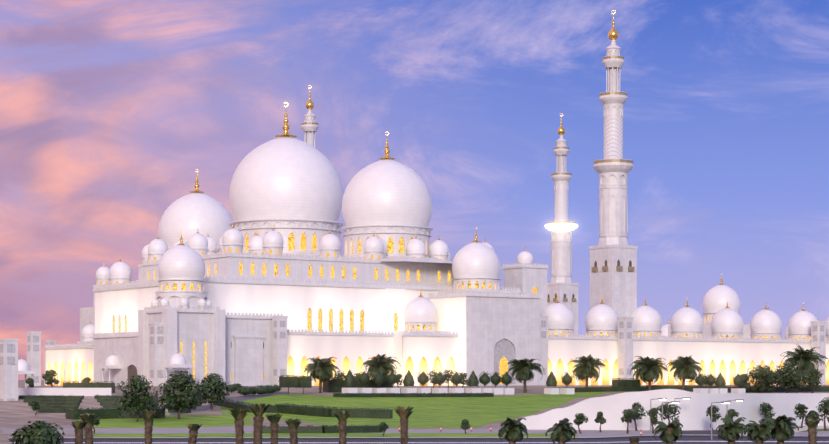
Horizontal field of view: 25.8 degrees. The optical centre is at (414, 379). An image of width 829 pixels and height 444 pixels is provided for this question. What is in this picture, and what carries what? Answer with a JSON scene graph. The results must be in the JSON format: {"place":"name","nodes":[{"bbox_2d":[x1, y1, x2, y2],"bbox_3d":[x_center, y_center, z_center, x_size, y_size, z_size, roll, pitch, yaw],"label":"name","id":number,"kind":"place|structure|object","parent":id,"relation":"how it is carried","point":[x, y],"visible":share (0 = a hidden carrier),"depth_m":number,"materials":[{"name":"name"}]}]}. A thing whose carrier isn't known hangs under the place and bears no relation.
{"place":"outdoors","nodes":[
{"label":"outdoors","id":0,"kind":"place"},
{"bbox_2d":[75,415,252,427],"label":"lawn","id":1,"kind":"structure","parent":0,"point":[170,421],"depth_m":266.96,"materials":[{"name":"green plant"}]},
{"bbox_2d":[0,380,828,443],"bbox_3d":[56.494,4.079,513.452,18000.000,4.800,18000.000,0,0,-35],"label":"hedges","id":2,"kind":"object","parent":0,"point":[20,422],"depth_m":354.85,"materials":[{"name":"green plant"}]},
{"bbox_2d":[0,319,194,400],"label":"arcade wing","id":3,"kind":"object","parent":2,"relation":"on","point":[92,355],"visible":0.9,"depth_m":437.49,"materials":[{"name":"stone"}]},
{"bbox_2d":[0,396,227,416],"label":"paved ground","id":4,"kind":"structure","parent":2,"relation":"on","point":[19,408],"depth_m":300.11,"materials":[{"name":"leaf"},{"name":"dark leaf"},{"name":"grass"}]},
{"bbox_2d":[170,392,287,414],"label":"path","id":5,"kind":"structure","parent":2,"relation":"on","point":[237,398],"depth_m":334.62,"materials":[{"name":"concrete"}]},
{"bbox_2d":[1,426,536,433],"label":"walk","id":6,"kind":"structure","parent":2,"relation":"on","point":[231,429],"depth_m":227.31,"materials":[{"name":"grey concrete"}]},
{"bbox_2d":[80,102,520,340],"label":"prayer hall","id":7,"kind":"structure","parent":2,"relation":"on","point":[273,247],"depth_m":478.31,"materials":[{"name":"stone"}]},
{"bbox_2d":[301,85,318,147],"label":"minaret","id":8,"kind":"object","parent":2,"relation":"on","point":[309,126],"visible":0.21,"depth_m":644.18,"materials":[{"name":"stone"}]},
{"bbox_2d":[83,433,578,438],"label":"lawn strip","id":9,"kind":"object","parent":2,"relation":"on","point":[331,435],"visible":0.5,"depth_m":207.04,"materials":[{"name":"green plant"}]},
{"bbox_2d":[138,227,548,385],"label":"mosque building","id":10,"kind":"structure","parent":2,"relation":"on","point":[477,320],"depth_m":450.46,"materials":[{"name":"stone"}]},
{"bbox_2d":[10,362,828,443],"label":"trees","id":11,"kind":"object","parent":2,"relation":"on","point":[184,398],"visible":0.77,"depth_m":272.67,"materials":[{"name":"green plant"}]},
{"bbox_2d":[18,388,828,429],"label":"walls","id":12,"kind":"structure","parent":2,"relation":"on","point":[693,413],"depth_m":230.61,"materials":[{"name":"concrete"}]},
{"bbox_2d":[19,369,828,432],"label":"shrubs","id":13,"kind":"object","parent":2,"relation":"on","point":[363,385],"visible":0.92,"depth_m":357.41,"materials":[{"name":"green plant"}]},
{"bbox_2d":[48,403,828,443],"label":"palms","id":14,"kind":"object","parent":2,"relation":"on","point":[731,431],"visible":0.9,"depth_m":161.38,"materials":[{"name":"green plant"}]},
{"bbox_2d":[272,275,828,385],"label":"domed arcade","id":15,"kind":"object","parent":2,"relation":"on","point":[723,339],"depth_m":510.77,"materials":[{"name":"stone"}]},
{"bbox_2d":[545,113,578,334],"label":"minaret","id":16,"kind":"object","parent":2,"relation":"on","point":[561,285],"visible":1,"depth_m":710.56,"materials":[{"name":"stone"}]},
{"bbox_2d":[303,344,827,392],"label":"palms","id":17,"kind":"object","parent":2,"relation":"on","point":[648,370],"visible":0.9,"depth_m":405.09,"materials":[{"name":"green plant"}]},
{"bbox_2d":[399,397,817,439],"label":"lamps","id":18,"kind":"object","parent":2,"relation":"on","point":[726,402],"visible":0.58,"depth_m":214.45,"materials":[{"name":"grey metal"}]},
{"bbox_2d":[589,10,637,331],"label":"minaret","id":19,"kind":"object","parent":2,"relation":"on","point":[613,267],"visible":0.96,"depth_m":510.65,"materials":[{"name":"stone"}]},
{"bbox_2d":[0,0,828,379],"label":"sky","id":20,"kind":"structure","parent":0,"point":[111,111],"materials":[{"name":"blue"}]},
{"bbox_2d":[8,436,828,443],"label":"road","id":21,"kind":"structure","parent":0,"point":[683,438],"depth_m":190.31,"materials":[{"name":"grey asphalt"}]},
{"bbox_2d":[8,434,806,437],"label":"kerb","id":22,"kind":"structure","parent":21,"relation":"on","point":[372,437],"depth_m":196.62,"materials":[{"name":"grey concrete"}]},
{"bbox_2d":[10,441,828,442],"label":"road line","id":23,"kind":"object","parent":21,"relation":"on","point":[442,442],"visible":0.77,"depth_m":184.14,"materials":[{"name":"white paint"}]},
{"bbox_2d":[220,391,624,427],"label":"lawn","id":24,"kind":"structure","parent":0,"point":[442,412],"depth_m":324.72,"materials":[{"name":"green plant"}]},
{"bbox_2d":[535,429,828,437],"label":"plaza","id":25,"kind":"structure","parent":0,"point":[596,433],"depth_m":214.78,"materials":[{"name":"grey stone"}]},
{"bbox_2d":[680,430,720,435],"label":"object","id":26,"kind":"structure","parent":25,"relation":"on","point":[699,433],"depth_m":214.52,"materials":[{"name":"concrete"}]},
{"bbox_2d":[740,426,828,434],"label":"path","id":27,"kind":"structure","parent":0,"point":[806,428],"depth_m":235.99,"materials":[{"name":"grey concrete"}]},
{"bbox_2d":[743,426,828,432],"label":"lawn","id":28,"kind":"structure","parent":0,"point":[827,429],"depth_m":231.53,"materials":[{"name":"green plant"}]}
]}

